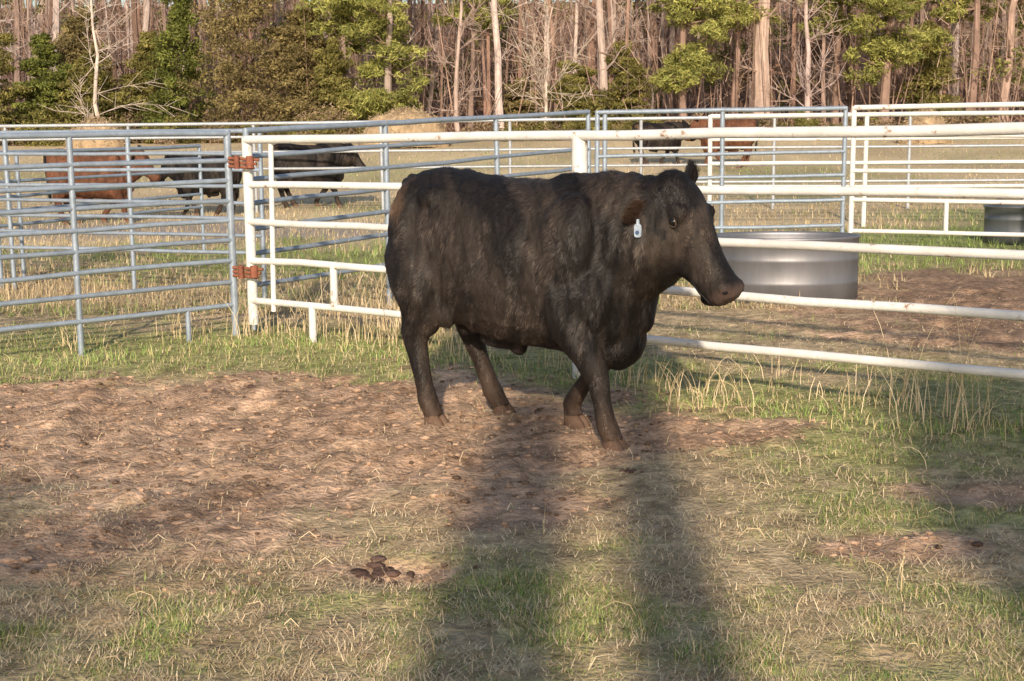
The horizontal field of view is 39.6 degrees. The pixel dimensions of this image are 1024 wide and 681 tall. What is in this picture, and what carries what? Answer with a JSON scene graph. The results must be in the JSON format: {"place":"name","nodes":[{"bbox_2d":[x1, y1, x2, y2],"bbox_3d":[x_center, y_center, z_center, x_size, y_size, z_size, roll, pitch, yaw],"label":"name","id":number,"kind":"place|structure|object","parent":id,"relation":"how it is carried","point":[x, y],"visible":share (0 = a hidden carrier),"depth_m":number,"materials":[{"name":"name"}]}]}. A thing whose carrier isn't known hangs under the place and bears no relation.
{"place":"outdoors","nodes":[
{"label":"outdoors","id":0,"kind":"place"},
{"bbox_2d":[1,0,644,7],"label":"sky","id":1,"kind":"structure","parent":0,"point":[33,3],"materials":[{"name":"white"}]},
{"bbox_2d":[0,0,1023,680],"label":"ground","id":2,"kind":"structure","parent":0,"point":[992,340],"depth_m":6.74,"materials":[{"name":"soil"}]},
{"bbox_2d":[0,33,35,144],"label":"cedar tree","id":3,"kind":"object","parent":2,"relation":"on","point":[5,96],"visible":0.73,"depth_m":52.13,"materials":[{"name":"green plant"}]},
{"bbox_2d":[0,1,40,109],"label":"bare tree","id":4,"kind":"object","parent":2,"relation":"on","point":[10,24],"visible":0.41,"depth_m":57.15,"materials":[{"name":"brown plant"}]},
{"bbox_2d":[0,32,94,141],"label":"cedar tree","id":5,"kind":"object","parent":2,"relation":"on","point":[44,85],"visible":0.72,"depth_m":52.72,"materials":[{"name":"green plant"}]},
{"bbox_2d":[3,0,109,118],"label":"bare tree","id":6,"kind":"object","parent":2,"relation":"on","point":[56,24],"visible":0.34,"depth_m":55.54,"materials":[{"name":"beige plant"}]},
{"bbox_2d":[39,3,121,116],"bbox_3d":[-16.469,-10.182,54.976,3.525,5.612,3.576,5,11,34],"label":"cedar tree","id":7,"kind":"object","parent":2,"relation":"on","point":[74,31],"visible":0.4,"depth_m":54.56,"materials":[{"name":"green plant"}]},
{"bbox_2d":[32,51,140,142],"bbox_3d":[-15.718,-8.851,52.583,4.007,3.712,3.509,-1,9,0],"label":"cedar tree","id":8,"kind":"object","parent":2,"relation":"on","point":[81,69],"visible":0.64,"depth_m":52.27,"materials":[{"name":"green plant"}]},
{"bbox_2d":[61,112,130,148],"bbox_3d":[-13.306,-6.515,45.523,2.258,1.607,1.674,-1,9,0],"label":"hay pile","id":9,"kind":"object","parent":2,"relation":"on","point":[77,144],"visible":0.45,"depth_m":45.10,"materials":[{"name":"beige plant"}]},
{"bbox_2d":[43,145,160,224],"bbox_3d":[-6.729,-2.565,23.402,1.882,1.310,0.656,-2,9,-8],"label":"cow","id":10,"kind":"object","parent":2,"relation":"on","point":[115,194],"visible":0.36,"depth_m":23.16},
{"bbox_2d":[0,144,205,275],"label":"galvanized panel fence","id":11,"kind":"object","parent":2,"relation":"on","point":[20,223],"visible":0.62,"depth_m":16.10,"materials":[{"name":"silver metal"}]},
{"bbox_2d":[39,0,196,122],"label":"bare tree","id":12,"kind":"object","parent":2,"relation":"on","point":[95,67],"visible":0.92,"depth_m":51.20,"materials":[{"name":"beige plant"}]},
{"bbox_2d":[0,130,239,355],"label":"galvanized panel fence","id":13,"kind":"object","parent":2,"relation":"on","point":[70,164],"visible":0.98,"depth_m":10.17,"materials":[{"name":"silver metal"}]},
{"bbox_2d":[0,129,266,297],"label":"galvanized panel fence","id":14,"kind":"object","parent":2,"relation":"on","point":[5,154],"visible":0.62,"depth_m":13.65,"materials":[{"name":"silver metal"}]},
{"bbox_2d":[113,30,173,142],"bbox_3d":[-14.294,-9.487,53.972,3.726,4.492,3.196,-4,9,-21],"label":"cedar tree","id":15,"kind":"object","parent":2,"relation":"on","point":[140,63],"visible":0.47,"depth_m":53.66,"materials":[{"name":"green plant"}]},
{"bbox_2d":[129,0,223,142],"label":"cedar tree","id":16,"kind":"object","parent":2,"relation":"on","point":[176,35],"visible":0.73,"depth_m":52.67,"materials":[{"name":"green plant"}]},
{"bbox_2d":[158,155,241,215],"bbox_3d":[-5.603,-2.806,25.403,1.673,1.164,0.583,2,9,14],"label":"cow","id":17,"kind":"object","parent":2,"relation":"on","point":[214,192],"visible":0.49,"depth_m":25.17},
{"bbox_2d":[174,0,300,143],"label":"cedar tree","id":18,"kind":"object","parent":2,"relation":"on","point":[218,26],"visible":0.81,"depth_m":52.48,"materials":[{"name":"green plant"}]},
{"bbox_2d":[238,7,362,134],"bbox_3d":[-8.091,-9.995,54.254,4.122,5.309,4.868,-8,12,-40],"label":"cedar tree","id":19,"kind":"object","parent":2,"relation":"on","point":[295,82],"visible":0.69,"depth_m":53.37,"materials":[{"name":"green plant"}]},
{"bbox_2d":[274,143,366,207],"bbox_3d":[-3.734,-3.207,27.346,1.882,1.310,0.656,-1,9,-6],"label":"cow","id":20,"kind":"object","parent":2,"relation":"on","point":[335,160],"visible":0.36,"depth_m":27.09},
{"bbox_2d":[286,36,368,132],"bbox_3d":[-6.761,-9.171,52.614,3.398,4.149,2.676,-1,9,0],"label":"cedar tree","id":21,"kind":"object","parent":2,"relation":"on","point":[330,70],"visible":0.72,"depth_m":52.30,"materials":[{"name":"green plant"}]},
{"bbox_2d":[291,0,392,88],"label":"pine tree","id":22,"kind":"object","parent":2,"relation":"on","point":[339,12],"visible":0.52,"depth_m":53.18,"materials":[{"name":"green plant"}]},
{"bbox_2d":[333,0,433,119],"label":"pine tree","id":23,"kind":"object","parent":2,"relation":"on","point":[379,23],"visible":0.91,"depth_m":51.56,"materials":[{"name":"green plant"}]},
{"bbox_2d":[368,33,413,86],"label":"bare tree","id":24,"kind":"object","parent":2,"relation":"on","point":[382,52],"visible":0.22,"depth_m":55.01,"materials":[{"name":"brown plant"}]},
{"bbox_2d":[358,105,452,148],"bbox_3d":[-3.609,-7.075,47.459,3.294,1.675,2.368,-1,9,0],"label":"hay pile","id":25,"kind":"object","parent":2,"relation":"on","point":[404,113],"visible":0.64,"depth_m":46.94,"materials":[{"name":"beige hay"}]},
{"bbox_2d":[242,110,590,329],"bbox_3d":[-0.602,-1.276,13.346,0.071,1.763,5.372,5,10,33],"label":"galvanized panel fence","id":26,"kind":"object","parent":2,"relation":"on","point":[386,167],"visible":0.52,"depth_m":12.32,"materials":[{"name":"silver metal"}]},
{"bbox_2d":[362,0,502,130],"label":"bare tree","id":27,"kind":"object","parent":2,"relation":"on","point":[456,98],"visible":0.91,"depth_m":52.83,"materials":[{"name":"beige plant"}]},
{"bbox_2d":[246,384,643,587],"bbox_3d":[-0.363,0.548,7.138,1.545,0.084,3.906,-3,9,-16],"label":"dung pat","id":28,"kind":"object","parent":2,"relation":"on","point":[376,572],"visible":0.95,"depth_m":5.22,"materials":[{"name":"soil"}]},
{"bbox_2d":[430,0,513,129],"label":"pine tree","id":29,"kind":"object","parent":2,"relation":"on","point":[470,105],"visible":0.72,"depth_m":56.66,"materials":[{"name":"green plant"}]},
{"bbox_2d":[0,362,983,597],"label":"dirt clods","id":30,"kind":"object","parent":2,"relation":"on","point":[505,524],"visible":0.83,"depth_m":7.00,"materials":[{"name":"soil"}]},
{"bbox_2d":[0,102,1000,146],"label":"brush","id":31,"kind":"object","parent":2,"relation":"on","point":[541,126],"visible":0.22,"depth_m":51.55,"materials":[{"name":"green plant"}]},
{"bbox_2d":[477,0,530,130],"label":"bare tree","id":32,"kind":"object","parent":2,"relation":"on","point":[498,57],"visible":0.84,"depth_m":55.12,"materials":[{"name":"beige plant"}]},
{"bbox_2d":[1,391,1019,679],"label":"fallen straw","id":33,"kind":"object","parent":2,"relation":"on","point":[543,529],"visible":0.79,"depth_m":5.77,"materials":[{"name":"beige plant"}]},
{"bbox_2d":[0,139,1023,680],"bbox_3d":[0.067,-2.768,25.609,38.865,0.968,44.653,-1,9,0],"label":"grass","id":34,"kind":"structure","parent":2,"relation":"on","point":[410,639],"depth_m":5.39,"materials":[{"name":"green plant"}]},
{"bbox_2d":[0,0,1023,140],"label":"distant woods","id":35,"kind":"object","parent":2,"relation":"on","point":[644,51],"visible":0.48,"depth_m":61.45,"materials":[{"name":"brown plant"}]},
{"bbox_2d":[0,115,1023,211],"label":"galvanized panel fence","id":36,"kind":"object","parent":2,"relation":"on","point":[641,165],"visible":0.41,"depth_m":25.41,"materials":[{"name":"silver metal"}]},
{"bbox_2d":[485,76,552,130],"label":"cedar tree","id":37,"kind":"object","parent":2,"relation":"on","point":[513,103],"visible":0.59,"depth_m":55.78,"materials":[{"name":"green plant"}]},
{"bbox_2d":[28,269,1022,588],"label":"dry weeds","id":38,"kind":"object","parent":2,"relation":"on","point":[380,339],"visible":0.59,"depth_m":8.95,"materials":[{"name":"beige plant"}]},
{"bbox_2d":[480,0,624,123],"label":"bare tree","id":39,"kind":"object","parent":2,"relation":"on","point":[542,88],"visible":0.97,"depth_m":50.64,"materials":[{"name":"beige plant"}]},
{"bbox_2d":[384,159,743,450],"bbox_3d":[0.239,-0.218,7.345,2.092,1.456,0.752,6,11,35],"label":"black bull","id":40,"kind":"object","parent":2,"relation":"on","point":[582,271],"visible":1,"depth_m":7.03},
{"bbox_2d":[543,59,615,129],"bbox_3d":[2.683,-9.273,55.237,2.982,3.317,3.096,6,11,37],"label":"cedar tree","id":41,"kind":"object","parent":2,"relation":"on","point":[576,79],"visible":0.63,"depth_m":54.79,"materials":[{"name":"green plant"}]},
{"bbox_2d":[540,0,658,124],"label":"bare tree","id":42,"kind":"object","parent":2,"relation":"on","point":[601,34],"visible":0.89,"depth_m":55.68,"materials":[{"name":"beige plant"}]},
{"bbox_2d":[588,40,665,128],"bbox_3d":[4.616,-9.854,56.192,3.208,4.125,2.737,2,9,18],"label":"cedar tree","id":43,"kind":"object","parent":2,"relation":"on","point":[631,66],"visible":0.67,"depth_m":55.68,"materials":[{"name":"green plant"}]},
{"bbox_2d":[241,122,1023,379],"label":"white pipe fence","id":44,"kind":"object","parent":2,"relation":"on","point":[579,139],"visible":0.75,"depth_m":8.04,"materials":[{"name":"metal"}]},
{"bbox_2d":[307,235,1004,428],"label":"dry weeds","id":45,"kind":"object","parent":2,"relation":"on","point":[948,378],"visible":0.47,"depth_m":7.76,"materials":[{"name":"beige plant"}]},
{"bbox_2d":[632,120,695,163],"bbox_3d":[4.132,-5.384,38.657,1.778,1.237,0.619,-1,9,-6],"label":"cow","id":46,"kind":"object","parent":2,"relation":"on","point":[664,143],"visible":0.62,"depth_m":38.43},
{"bbox_2d":[646,0,754,121],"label":"pine tree","id":47,"kind":"object","parent":2,"relation":"on","point":[687,64],"visible":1,"depth_m":52.59,"materials":[{"name":"green plant"}]},
{"bbox_2d":[684,119,758,167],"bbox_3d":[5.536,-5.264,37.677,1.987,1.383,0.692,1,9,8],"label":"cow","id":48,"kind":"object","parent":2,"relation":"on","point":[729,123],"visible":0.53,"depth_m":37.42},
{"bbox_2d":[595,106,847,232],"bbox_3d":[2.427,-1.803,16.476,2.981,1.783,0.074,-2,9,-6],"label":"galvanized panel fence","id":49,"kind":"object","parent":2,"relation":"on","point":[721,202],"visible":0.59,"depth_m":16.45,"materials":[{"name":"silver metal"}]},
{"bbox_2d":[700,0,784,113],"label":"pine tree","id":50,"kind":"object","parent":2,"relation":"on","point":[736,5],"visible":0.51,"depth_m":54.49,"materials":[{"name":"green plant"}]},
{"bbox_2d":[731,0,794,124],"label":"bare tree","id":51,"kind":"object","parent":2,"relation":"on","point":[759,98],"visible":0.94,"depth_m":54.17,"materials":[{"name":"brown plant"}]},
{"bbox_2d":[717,231,860,304],"bbox_3d":[2.443,-0.653,12.805,1.346,0.600,0.857,0,9,6],"label":"stock tank","id":52,"kind":"object","parent":2,"relation":"on","point":[817,274],"visible":0.7,"depth_m":12.44,"materials":[{"name":"silver metal"}]},
{"bbox_2d":[754,0,849,120],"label":"bare tree","id":53,"kind":"object","parent":2,"relation":"on","point":[807,73],"visible":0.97,"depth_m":52.94,"materials":[{"name":"beige plant"}]},
{"bbox_2d":[795,0,870,125],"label":"pine tree","id":54,"kind":"object","parent":2,"relation":"on","point":[833,6],"visible":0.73,"depth_m":55.61,"materials":[{"name":"green plant"}]},
{"bbox_2d":[707,110,1023,226],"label":"white pipe fence","id":55,"kind":"object","parent":2,"relation":"on","point":[865,162],"visible":0.6,"depth_m":20.92,"materials":[{"name":"metal"}]},
{"bbox_2d":[840,0,955,123],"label":"pine tree","id":56,"kind":"object","parent":2,"relation":"on","point":[888,47],"visible":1,"depth_m":53.57,"materials":[{"name":"green plant"}]},
{"bbox_2d":[894,0,936,124],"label":"pine tree","id":57,"kind":"object","parent":2,"relation":"on","point":[901,77],"visible":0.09,"depth_m":58.94,"materials":[{"name":"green plant"}]},
{"bbox_2d":[895,109,957,143],"bbox_3d":[13.547,-6.968,46.509,2.050,1.452,1.606,-1,9,0],"label":"hay pile","id":58,"kind":"object","parent":2,"relation":"on","point":[929,120],"visible":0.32,"depth_m":46.09,"materials":[{"name":"beige plant"}]},
{"bbox_2d":[890,20,963,124],"bbox_3d":[16.509,-10.272,56.101,3.134,4.713,2.901,-1,9,0],"label":"cedar tree","id":59,"kind":"object","parent":2,"relation":"on","point":[927,81],"visible":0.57,"depth_m":55.72,"materials":[{"name":"green plant"}]},
{"bbox_2d":[848,102,1023,236],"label":"white pipe fence","id":60,"kind":"object","parent":2,"relation":"on","point":[853,171],"visible":0.87,"depth_m":16.19,"materials":[{"name":"metal"}]},
{"bbox_2d":[926,0,1007,110],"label":"pine tree","id":61,"kind":"object","parent":2,"relation":"on","point":[953,15],"visible":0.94,"depth_m":56.87,"materials":[{"name":"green plant"}]},
{"bbox_2d":[982,0,1023,122],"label":"bare tree","id":62,"kind":"object","parent":2,"relation":"on","point":[1006,86],"visible":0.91,"depth_m":55.75,"materials":[{"name":"brown plant"}]},
{"bbox_2d":[983,204,1023,244],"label":"stock tank","id":63,"kind":"object","parent":2,"relation":"on","point":[1003,218],"visible":0.75,"depth_m":18.03,"materials":[{"name":"silver metal"}]},
{"bbox_2d":[0,329,1023,445],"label":"tall green grass","id":64,"kind":"structure","parent":0,"point":[544,372],"depth_m":8.91,"materials":[{"name":"green plant"}]}
]}

